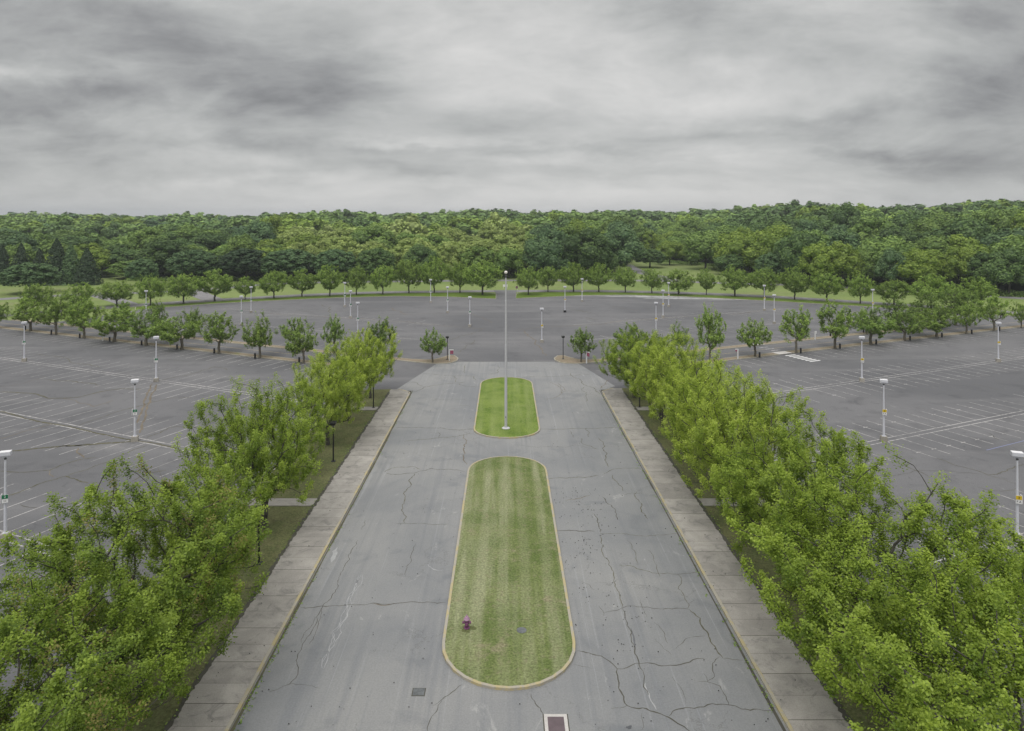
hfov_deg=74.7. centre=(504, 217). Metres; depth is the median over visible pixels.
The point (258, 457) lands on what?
avenue tree
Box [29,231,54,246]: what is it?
broadleaf tree
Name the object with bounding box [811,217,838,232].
broadleaf tree
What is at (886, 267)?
broadleaf tree
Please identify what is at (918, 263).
broadleaf tree
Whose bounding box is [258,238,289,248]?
broadleaf tree
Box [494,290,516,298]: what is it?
avenue mouth
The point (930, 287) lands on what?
tree
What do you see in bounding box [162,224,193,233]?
broadleaf tree
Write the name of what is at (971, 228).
broadleaf tree
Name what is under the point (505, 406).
flagpole
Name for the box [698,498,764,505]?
crossing path
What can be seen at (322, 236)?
broadleaf tree
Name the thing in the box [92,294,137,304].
link road
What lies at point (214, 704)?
pavement
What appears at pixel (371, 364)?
avenue tree
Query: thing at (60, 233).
broadleaf tree
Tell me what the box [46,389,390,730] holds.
verge
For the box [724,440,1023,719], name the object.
avenue tree
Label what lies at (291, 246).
broadleaf tree
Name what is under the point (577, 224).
broadleaf tree
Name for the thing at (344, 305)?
lot lamp
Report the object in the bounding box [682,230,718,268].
broadleaf tree
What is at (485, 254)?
broadleaf tree
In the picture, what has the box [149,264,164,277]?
conifer
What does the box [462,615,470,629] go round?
fire hydrant
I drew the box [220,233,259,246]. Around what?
broadleaf tree
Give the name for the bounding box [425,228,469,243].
broadleaf tree
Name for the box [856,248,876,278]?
broadleaf tree
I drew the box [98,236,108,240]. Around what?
broadleaf tree
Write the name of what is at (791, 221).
broadleaf tree
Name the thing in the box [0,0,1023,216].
sky
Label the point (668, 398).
avenue tree
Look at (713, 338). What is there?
tree
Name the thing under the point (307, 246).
broadleaf tree
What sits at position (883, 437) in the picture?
lot lamp
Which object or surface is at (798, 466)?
avenue tree
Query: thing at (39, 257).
conifer
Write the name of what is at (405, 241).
broadleaf tree
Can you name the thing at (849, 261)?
broadleaf tree
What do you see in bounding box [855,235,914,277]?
broadleaf tree
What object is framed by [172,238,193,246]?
broadleaf tree
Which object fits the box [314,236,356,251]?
broadleaf tree
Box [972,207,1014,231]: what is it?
broadleaf tree
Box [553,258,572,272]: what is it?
domed tree
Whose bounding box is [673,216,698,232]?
broadleaf tree
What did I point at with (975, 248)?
broadleaf tree
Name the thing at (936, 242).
broadleaf tree
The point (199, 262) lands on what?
domed tree
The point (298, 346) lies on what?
tree
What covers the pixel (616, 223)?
broadleaf tree
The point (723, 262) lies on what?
broadleaf tree
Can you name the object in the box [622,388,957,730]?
verge
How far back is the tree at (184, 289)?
191.89 m
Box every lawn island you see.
[445,457,571,685]
[475,377,538,436]
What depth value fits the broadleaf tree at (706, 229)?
364.34 m
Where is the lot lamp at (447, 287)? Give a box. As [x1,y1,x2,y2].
[446,286,448,312]
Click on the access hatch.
(555, 722)
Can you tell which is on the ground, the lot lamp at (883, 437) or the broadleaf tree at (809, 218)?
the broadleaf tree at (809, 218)
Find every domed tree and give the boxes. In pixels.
[0,262,61,289]
[104,243,129,256]
[123,258,159,280]
[163,249,218,280]
[217,248,267,280]
[258,248,316,279]
[313,249,356,272]
[355,247,396,277]
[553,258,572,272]
[634,248,665,267]
[755,252,784,274]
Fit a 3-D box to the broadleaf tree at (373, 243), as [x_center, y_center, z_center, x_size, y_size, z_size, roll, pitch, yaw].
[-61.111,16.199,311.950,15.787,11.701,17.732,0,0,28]
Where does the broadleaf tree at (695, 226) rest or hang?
on the ground
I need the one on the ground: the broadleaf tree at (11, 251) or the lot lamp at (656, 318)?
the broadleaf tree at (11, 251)
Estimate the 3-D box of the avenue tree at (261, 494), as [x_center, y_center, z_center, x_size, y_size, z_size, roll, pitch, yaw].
[-19.988,19.691,43.772,9.797,10.964,9.073,0,0,27]
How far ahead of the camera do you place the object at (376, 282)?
215.40 m
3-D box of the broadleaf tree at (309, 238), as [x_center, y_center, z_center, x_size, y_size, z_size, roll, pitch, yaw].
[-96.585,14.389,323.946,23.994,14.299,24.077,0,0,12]
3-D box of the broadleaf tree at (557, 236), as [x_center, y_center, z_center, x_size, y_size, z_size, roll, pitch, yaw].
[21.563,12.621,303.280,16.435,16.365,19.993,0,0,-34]
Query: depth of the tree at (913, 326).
135.16 m
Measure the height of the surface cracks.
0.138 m
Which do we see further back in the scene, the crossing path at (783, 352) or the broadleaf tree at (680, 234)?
the broadleaf tree at (680, 234)
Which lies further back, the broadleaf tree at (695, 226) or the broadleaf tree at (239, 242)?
the broadleaf tree at (695, 226)
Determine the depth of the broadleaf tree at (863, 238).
280.82 m
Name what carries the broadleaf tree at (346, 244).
on the ground
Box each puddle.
[605,296,671,296]
[635,297,681,297]
[643,298,719,298]
[706,299,740,299]
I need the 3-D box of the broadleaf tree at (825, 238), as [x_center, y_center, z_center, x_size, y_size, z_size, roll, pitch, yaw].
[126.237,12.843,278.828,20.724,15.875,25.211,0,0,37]
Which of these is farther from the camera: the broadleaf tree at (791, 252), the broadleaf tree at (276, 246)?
the broadleaf tree at (276, 246)
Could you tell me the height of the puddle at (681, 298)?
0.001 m
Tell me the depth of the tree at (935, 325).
139.01 m
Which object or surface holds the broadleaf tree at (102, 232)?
on the ground
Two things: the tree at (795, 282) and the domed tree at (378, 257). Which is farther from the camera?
the domed tree at (378, 257)
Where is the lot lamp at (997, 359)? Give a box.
[995,322,1000,361]
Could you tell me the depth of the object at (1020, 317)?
150.94 m
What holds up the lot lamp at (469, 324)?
on the parking lot
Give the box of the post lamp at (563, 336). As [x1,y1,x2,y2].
[561,335,564,358]
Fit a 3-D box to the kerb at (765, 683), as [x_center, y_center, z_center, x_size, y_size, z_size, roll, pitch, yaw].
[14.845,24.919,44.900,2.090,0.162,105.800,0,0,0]
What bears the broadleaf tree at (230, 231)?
on the ground
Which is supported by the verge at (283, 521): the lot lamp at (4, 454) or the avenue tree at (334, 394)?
the avenue tree at (334, 394)
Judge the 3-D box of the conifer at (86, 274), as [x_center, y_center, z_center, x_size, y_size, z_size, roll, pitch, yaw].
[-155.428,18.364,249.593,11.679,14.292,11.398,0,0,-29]
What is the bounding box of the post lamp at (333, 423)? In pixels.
[330,421,336,461]
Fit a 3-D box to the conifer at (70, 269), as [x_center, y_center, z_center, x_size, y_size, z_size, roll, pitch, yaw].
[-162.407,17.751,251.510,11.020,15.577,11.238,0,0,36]
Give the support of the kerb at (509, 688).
on the road at (364, 661)
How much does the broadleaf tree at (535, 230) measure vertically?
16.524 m
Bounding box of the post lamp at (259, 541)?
[256,505,263,564]
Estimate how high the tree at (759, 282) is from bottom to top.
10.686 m
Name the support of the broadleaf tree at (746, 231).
on the ground
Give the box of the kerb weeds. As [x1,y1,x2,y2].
[165,393,864,730]
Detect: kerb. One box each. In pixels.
[0,326,329,365]
[11,320,457,363]
[135,292,494,309]
[224,389,409,730]
[442,456,574,690]
[474,377,539,438]
[516,292,1010,315]
[554,330,903,363]
[602,388,793,730]
[690,325,1019,364]
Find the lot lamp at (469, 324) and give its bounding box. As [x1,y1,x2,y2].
[468,296,471,326]
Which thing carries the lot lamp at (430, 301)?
on the parking lot
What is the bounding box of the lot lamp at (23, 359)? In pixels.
[21,321,26,361]
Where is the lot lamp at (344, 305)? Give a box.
[343,282,345,306]
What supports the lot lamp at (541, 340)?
on the parking lot
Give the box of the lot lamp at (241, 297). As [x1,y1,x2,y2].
[240,296,242,325]
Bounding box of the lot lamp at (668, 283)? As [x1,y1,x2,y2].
[667,282,669,306]
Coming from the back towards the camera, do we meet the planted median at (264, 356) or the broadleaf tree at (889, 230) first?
the broadleaf tree at (889, 230)
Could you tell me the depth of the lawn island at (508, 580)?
45.57 m
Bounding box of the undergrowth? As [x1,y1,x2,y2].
[94,258,1023,296]
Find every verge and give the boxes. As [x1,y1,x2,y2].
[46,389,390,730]
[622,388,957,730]
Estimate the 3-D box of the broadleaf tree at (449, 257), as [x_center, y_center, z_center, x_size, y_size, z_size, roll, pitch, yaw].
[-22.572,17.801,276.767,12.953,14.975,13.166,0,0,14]
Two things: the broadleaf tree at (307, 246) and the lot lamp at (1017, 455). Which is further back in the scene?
the broadleaf tree at (307, 246)
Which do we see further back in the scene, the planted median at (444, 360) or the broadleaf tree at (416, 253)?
the broadleaf tree at (416, 253)
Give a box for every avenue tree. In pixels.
[0,452,271,718]
[0,559,191,730]
[107,432,277,584]
[183,371,325,529]
[244,388,334,473]
[286,343,369,444]
[308,337,386,419]
[340,322,402,397]
[593,324,675,397]
[623,325,704,418]
[628,336,731,420]
[649,346,777,479]
[663,361,819,529]
[708,398,882,600]
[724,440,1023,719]
[810,545,1023,730]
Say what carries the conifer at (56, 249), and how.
on the ground
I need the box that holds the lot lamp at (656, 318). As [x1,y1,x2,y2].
[654,302,657,330]
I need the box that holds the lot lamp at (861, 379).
[859,336,864,381]
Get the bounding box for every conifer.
[0,244,9,271]
[11,243,29,264]
[33,248,44,263]
[43,238,69,285]
[56,244,80,285]
[69,248,103,285]
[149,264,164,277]
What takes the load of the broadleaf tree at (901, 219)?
on the ground
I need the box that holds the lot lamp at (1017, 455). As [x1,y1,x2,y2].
[1010,450,1023,542]
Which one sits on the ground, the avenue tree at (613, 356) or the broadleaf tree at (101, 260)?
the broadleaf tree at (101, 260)
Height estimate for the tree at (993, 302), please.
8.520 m
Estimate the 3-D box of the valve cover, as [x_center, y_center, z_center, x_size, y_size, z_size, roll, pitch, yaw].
[1.003,24.848,40.394,0.800,0.045,0.800,0,0,0]
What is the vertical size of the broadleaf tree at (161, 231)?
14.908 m
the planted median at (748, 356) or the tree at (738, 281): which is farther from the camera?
the tree at (738, 281)
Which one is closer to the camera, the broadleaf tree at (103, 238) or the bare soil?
the bare soil
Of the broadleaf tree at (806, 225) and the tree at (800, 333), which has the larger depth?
the broadleaf tree at (806, 225)
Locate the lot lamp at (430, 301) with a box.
[429,279,431,302]
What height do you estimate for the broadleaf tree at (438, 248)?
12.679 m
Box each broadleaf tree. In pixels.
[0,227,22,233]
[0,231,38,247]
[0,232,39,250]
[4,243,35,266]
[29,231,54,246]
[35,242,76,254]
[52,229,89,238]
[60,235,106,250]
[74,242,109,264]
[74,249,110,269]
[85,224,113,239]
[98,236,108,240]
[103,240,120,248]
[103,259,133,275]
[106,248,138,267]
[111,236,124,240]
[118,230,137,243]
[124,226,167,250]
[130,237,191,268]
[133,228,164,234]
[157,231,179,240]
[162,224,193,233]
[171,224,219,239]
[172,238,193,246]
[187,231,233,249]
[188,244,211,255]
[205,249,221,270]
[214,243,232,269]
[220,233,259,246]
[222,233,261,254]
[225,229,237,233]
[232,220,277,240]
[248,247,287,273]
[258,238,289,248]
[259,214,288,235]
[262,243,282,250]
[277,228,312,243]
[284,242,320,250]
[287,233,321,247]
[290,241,318,259]
[296,227,314,236]
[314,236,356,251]
[316,233,327,238]
[320,228,352,241]
[323,235,364,258]
[349,223,395,249]
[362,240,387,249]
[365,245,394,258]
[389,245,410,266]
[391,232,425,245]
[397,237,436,266]
[400,243,438,273]
[423,233,450,247]
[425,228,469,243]
[432,239,469,252]
[435,227,468,239]
[436,243,462,269]
[457,229,471,239]
[458,245,497,273]
[462,240,501,261]
[467,236,487,241]
[468,238,494,245]
[474,223,499,239]
[488,234,515,245]
[492,247,526,277]
[498,222,525,241]
[500,243,526,265]
[507,235,526,248]
[520,236,564,271]
[525,234,535,239]
[528,223,556,236]
[535,227,567,257]
[556,224,577,235]
[559,226,613,273]
[568,218,593,232]
[584,220,603,231]
[599,216,632,231]
[603,220,635,235]
[603,224,644,263]
[603,252,619,269]
[615,253,628,266]
[633,225,653,248]
[641,222,658,234]
[642,231,662,249]
[655,219,676,229]
[655,240,685,264]
[656,236,684,247]
[662,231,675,240]
[664,231,689,244]
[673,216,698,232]
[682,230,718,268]
[682,254,698,261]
[684,221,709,233]
[697,227,715,234]
[711,231,744,259]
[713,253,747,273]
[714,225,743,237]
[724,235,759,272]
[733,226,753,237]
[741,222,766,231]
[747,224,791,256]
[760,215,799,231]
[766,220,792,228]
[771,231,821,256]
[777,230,815,275]
[794,218,824,234]
[797,216,817,221]
[797,229,832,243]
[797,242,841,282]
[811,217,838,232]
[824,224,850,234]
[825,241,865,285]
[827,202,861,227]
[827,229,861,249]
[847,213,895,239]
[849,232,871,242]
[852,212,893,230]
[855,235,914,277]
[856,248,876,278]
[873,225,912,239]
[873,247,910,280]
[891,211,927,226]
[893,248,941,290]
[898,229,947,243]
[903,219,935,233]
[903,234,954,277]
[920,211,953,224]
[920,249,945,279]
[924,217,995,240]
[930,218,952,231]
[941,245,976,284]
[946,234,985,247]
[956,210,987,219]
[957,244,989,278]
[961,250,999,283]
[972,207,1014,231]
[975,226,1023,246]
[978,246,1023,293]
[986,234,1023,252]
[1004,207,1023,219]
[1009,211,1023,231]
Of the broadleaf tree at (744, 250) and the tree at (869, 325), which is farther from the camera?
the broadleaf tree at (744, 250)
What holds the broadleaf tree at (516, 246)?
on the ground
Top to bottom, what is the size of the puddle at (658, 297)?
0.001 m
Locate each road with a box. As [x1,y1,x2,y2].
[0,280,1023,299]
[5,290,1020,315]
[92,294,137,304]
[191,290,222,300]
[230,362,788,730]
[626,265,678,280]
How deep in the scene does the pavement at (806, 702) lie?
43.76 m
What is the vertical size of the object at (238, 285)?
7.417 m
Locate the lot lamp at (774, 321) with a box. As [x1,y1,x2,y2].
[772,294,775,323]
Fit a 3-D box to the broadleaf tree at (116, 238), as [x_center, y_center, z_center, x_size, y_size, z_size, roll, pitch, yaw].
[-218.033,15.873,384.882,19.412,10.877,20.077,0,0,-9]
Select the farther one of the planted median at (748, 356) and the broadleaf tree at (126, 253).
the broadleaf tree at (126, 253)
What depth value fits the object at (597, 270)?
223.69 m
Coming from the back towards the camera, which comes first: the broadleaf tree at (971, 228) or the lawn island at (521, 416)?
the broadleaf tree at (971, 228)
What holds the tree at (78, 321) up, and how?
on the planted median at (264, 356)
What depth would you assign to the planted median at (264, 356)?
129.30 m
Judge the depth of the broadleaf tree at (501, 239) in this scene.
313.72 m
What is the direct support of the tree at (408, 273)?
on the grass strip at (475, 294)
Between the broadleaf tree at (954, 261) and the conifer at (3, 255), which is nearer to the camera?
the broadleaf tree at (954, 261)
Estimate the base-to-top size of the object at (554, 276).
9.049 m
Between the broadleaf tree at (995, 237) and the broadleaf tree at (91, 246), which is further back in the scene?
the broadleaf tree at (91, 246)
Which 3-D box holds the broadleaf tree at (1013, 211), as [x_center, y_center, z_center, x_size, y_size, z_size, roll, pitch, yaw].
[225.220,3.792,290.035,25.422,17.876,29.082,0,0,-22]
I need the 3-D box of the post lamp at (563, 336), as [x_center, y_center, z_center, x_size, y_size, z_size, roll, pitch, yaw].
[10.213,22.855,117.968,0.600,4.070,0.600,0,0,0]
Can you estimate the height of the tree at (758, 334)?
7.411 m
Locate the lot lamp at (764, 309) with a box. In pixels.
[763,285,765,310]
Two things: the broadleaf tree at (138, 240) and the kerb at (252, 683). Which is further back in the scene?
the broadleaf tree at (138, 240)
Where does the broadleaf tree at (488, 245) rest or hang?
on the ground
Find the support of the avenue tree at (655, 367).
on the verge at (859, 713)
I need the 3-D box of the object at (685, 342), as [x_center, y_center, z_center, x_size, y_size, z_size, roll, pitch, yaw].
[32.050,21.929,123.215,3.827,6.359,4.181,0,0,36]
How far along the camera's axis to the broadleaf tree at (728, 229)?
336.92 m
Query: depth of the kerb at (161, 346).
129.31 m
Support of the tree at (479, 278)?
on the grass strip at (475, 294)
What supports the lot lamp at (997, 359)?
on the parking lot
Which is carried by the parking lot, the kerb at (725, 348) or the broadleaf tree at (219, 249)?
the kerb at (725, 348)
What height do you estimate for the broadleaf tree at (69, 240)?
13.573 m
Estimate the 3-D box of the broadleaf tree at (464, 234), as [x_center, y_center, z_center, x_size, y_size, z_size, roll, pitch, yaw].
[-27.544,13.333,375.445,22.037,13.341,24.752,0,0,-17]
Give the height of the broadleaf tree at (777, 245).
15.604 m
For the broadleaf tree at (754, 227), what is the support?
on the ground
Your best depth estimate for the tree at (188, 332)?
125.63 m
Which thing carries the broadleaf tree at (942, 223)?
on the ground
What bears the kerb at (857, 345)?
on the parking lot
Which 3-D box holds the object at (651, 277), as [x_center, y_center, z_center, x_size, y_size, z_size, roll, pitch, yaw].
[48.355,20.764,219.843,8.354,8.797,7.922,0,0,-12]
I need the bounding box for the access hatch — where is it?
[543,714,569,730]
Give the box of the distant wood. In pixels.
[0,198,1023,240]
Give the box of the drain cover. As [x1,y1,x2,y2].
[411,688,425,695]
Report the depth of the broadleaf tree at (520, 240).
302.38 m
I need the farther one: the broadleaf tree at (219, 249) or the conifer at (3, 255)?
the broadleaf tree at (219, 249)
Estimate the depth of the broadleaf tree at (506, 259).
271.36 m
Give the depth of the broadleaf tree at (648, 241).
393.47 m
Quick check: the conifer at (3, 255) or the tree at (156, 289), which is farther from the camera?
the conifer at (3, 255)
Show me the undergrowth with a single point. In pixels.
(1003, 293)
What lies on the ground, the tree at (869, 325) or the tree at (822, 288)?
the tree at (822, 288)
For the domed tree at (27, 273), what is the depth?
216.02 m
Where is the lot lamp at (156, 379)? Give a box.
[153,336,158,381]
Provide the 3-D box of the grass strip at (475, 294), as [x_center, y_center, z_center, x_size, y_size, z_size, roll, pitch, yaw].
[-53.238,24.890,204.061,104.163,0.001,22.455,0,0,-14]
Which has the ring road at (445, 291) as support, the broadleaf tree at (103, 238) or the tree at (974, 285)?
the tree at (974, 285)
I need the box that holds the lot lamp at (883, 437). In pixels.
[880,379,887,441]
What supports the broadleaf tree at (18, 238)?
on the ground
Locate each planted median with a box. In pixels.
[0,326,329,363]
[16,319,456,362]
[555,327,924,362]
[696,325,1023,362]
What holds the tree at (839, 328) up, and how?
on the parking lot
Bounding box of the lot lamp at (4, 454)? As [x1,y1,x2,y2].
[0,450,11,542]
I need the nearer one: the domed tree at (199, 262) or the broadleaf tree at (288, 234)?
the domed tree at (199, 262)
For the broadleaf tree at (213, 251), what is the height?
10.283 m
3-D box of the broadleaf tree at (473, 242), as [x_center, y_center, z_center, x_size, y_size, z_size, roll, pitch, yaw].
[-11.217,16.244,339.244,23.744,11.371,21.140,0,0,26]
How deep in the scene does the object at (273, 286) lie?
204.78 m
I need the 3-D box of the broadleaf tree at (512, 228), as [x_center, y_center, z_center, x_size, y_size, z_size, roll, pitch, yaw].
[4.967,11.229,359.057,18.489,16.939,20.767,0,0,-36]
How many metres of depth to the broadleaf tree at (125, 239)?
315.44 m
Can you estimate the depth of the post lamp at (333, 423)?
68.39 m
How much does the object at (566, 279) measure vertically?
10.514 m
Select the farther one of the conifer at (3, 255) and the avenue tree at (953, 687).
the conifer at (3, 255)
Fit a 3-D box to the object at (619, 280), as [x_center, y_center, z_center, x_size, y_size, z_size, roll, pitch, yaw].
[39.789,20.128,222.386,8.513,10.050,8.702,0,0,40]
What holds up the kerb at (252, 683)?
on the parking lot
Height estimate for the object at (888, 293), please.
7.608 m
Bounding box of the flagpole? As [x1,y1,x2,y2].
[502,271,509,428]
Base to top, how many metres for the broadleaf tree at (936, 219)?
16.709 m
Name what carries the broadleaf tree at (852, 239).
on the ground
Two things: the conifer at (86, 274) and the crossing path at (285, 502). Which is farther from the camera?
the conifer at (86, 274)
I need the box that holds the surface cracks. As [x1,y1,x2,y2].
[0,304,1020,730]
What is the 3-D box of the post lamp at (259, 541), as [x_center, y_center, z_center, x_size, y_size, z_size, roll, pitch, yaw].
[-17.679,22.855,48.246,0.600,4.070,0.600,0,0,0]
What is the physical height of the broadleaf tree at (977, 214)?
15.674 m
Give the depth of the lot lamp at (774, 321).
157.40 m
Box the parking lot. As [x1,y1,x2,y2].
[0,295,1023,730]
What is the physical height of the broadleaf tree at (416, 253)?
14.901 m
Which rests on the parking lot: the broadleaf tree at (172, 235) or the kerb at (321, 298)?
the kerb at (321, 298)
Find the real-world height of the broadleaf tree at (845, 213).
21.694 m
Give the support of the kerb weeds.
on the parking lot
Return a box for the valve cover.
[515,626,527,633]
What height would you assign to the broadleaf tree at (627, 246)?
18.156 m
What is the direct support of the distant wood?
on the ground
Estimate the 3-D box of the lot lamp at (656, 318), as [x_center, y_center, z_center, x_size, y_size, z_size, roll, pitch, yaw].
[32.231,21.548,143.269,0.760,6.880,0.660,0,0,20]
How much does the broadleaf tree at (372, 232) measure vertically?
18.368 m
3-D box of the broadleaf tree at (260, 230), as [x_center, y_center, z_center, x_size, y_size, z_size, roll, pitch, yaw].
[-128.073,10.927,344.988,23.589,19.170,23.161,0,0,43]
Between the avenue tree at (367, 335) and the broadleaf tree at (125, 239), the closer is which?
the avenue tree at (367, 335)
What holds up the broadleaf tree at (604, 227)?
on the ground
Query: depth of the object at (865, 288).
193.12 m
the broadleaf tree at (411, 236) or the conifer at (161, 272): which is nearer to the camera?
the conifer at (161, 272)
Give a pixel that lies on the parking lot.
(848, 409)
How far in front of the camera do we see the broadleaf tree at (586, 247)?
272.14 m
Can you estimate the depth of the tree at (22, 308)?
145.45 m
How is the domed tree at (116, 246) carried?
on the ground
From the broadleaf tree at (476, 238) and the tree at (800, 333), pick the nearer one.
the tree at (800, 333)
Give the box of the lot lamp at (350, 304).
[349,290,351,317]
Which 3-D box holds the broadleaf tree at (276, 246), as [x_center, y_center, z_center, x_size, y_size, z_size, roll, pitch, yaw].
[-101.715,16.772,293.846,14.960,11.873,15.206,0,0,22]
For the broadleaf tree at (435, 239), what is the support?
on the ground
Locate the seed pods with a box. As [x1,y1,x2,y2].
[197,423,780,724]
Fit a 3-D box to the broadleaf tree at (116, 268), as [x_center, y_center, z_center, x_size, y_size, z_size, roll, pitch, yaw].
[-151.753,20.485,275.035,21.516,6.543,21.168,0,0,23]
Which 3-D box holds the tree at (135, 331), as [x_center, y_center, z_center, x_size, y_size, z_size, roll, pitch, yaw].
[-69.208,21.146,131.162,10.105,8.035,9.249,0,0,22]
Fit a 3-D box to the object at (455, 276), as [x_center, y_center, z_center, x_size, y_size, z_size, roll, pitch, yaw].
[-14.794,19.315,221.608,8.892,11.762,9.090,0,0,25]
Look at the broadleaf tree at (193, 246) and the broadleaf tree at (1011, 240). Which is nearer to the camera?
the broadleaf tree at (1011, 240)
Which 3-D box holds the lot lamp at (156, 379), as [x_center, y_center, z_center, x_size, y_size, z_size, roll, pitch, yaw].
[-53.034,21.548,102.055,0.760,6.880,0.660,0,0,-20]
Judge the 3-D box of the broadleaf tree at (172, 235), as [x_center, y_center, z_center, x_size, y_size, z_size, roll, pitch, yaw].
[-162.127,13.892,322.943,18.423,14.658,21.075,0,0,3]
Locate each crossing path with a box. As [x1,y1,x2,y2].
[248,498,316,505]
[342,407,377,409]
[636,407,665,409]
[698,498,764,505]
[753,343,790,353]
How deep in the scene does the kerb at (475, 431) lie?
80.27 m
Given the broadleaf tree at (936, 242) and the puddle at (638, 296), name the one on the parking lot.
the puddle at (638, 296)
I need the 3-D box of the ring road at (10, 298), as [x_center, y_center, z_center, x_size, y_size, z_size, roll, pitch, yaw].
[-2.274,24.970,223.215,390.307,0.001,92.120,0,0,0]
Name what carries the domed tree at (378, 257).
on the ground
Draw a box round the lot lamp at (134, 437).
[131,379,138,441]
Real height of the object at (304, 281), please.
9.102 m
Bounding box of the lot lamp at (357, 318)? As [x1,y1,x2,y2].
[356,302,359,333]
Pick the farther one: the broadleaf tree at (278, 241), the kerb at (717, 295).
the broadleaf tree at (278, 241)
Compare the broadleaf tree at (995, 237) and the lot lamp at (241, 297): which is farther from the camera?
the broadleaf tree at (995, 237)
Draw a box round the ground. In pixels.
[0,256,1023,321]
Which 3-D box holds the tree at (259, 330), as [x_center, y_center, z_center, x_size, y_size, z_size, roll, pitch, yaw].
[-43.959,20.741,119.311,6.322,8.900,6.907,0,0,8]
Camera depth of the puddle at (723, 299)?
203.91 m
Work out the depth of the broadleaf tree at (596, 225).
368.73 m
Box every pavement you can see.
[168,389,410,730]
[601,388,853,730]
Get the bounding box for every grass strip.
[136,292,495,308]
[516,292,1022,315]
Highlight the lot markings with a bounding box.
[0,306,1023,603]
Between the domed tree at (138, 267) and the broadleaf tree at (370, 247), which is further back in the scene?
the broadleaf tree at (370, 247)
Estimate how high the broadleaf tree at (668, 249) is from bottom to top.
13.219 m
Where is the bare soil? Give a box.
[461,626,475,632]
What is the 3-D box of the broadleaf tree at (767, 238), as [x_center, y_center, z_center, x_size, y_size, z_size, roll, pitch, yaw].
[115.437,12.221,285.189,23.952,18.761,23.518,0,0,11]
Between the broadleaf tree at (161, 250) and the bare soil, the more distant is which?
the broadleaf tree at (161, 250)
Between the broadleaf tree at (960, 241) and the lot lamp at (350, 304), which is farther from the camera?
the broadleaf tree at (960, 241)
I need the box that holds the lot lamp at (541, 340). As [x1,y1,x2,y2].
[540,308,543,342]
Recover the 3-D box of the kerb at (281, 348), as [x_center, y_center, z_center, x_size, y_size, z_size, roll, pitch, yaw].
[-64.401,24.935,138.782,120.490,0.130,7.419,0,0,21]
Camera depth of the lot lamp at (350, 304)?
166.18 m
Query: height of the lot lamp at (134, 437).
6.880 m
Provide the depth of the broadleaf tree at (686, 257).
348.53 m

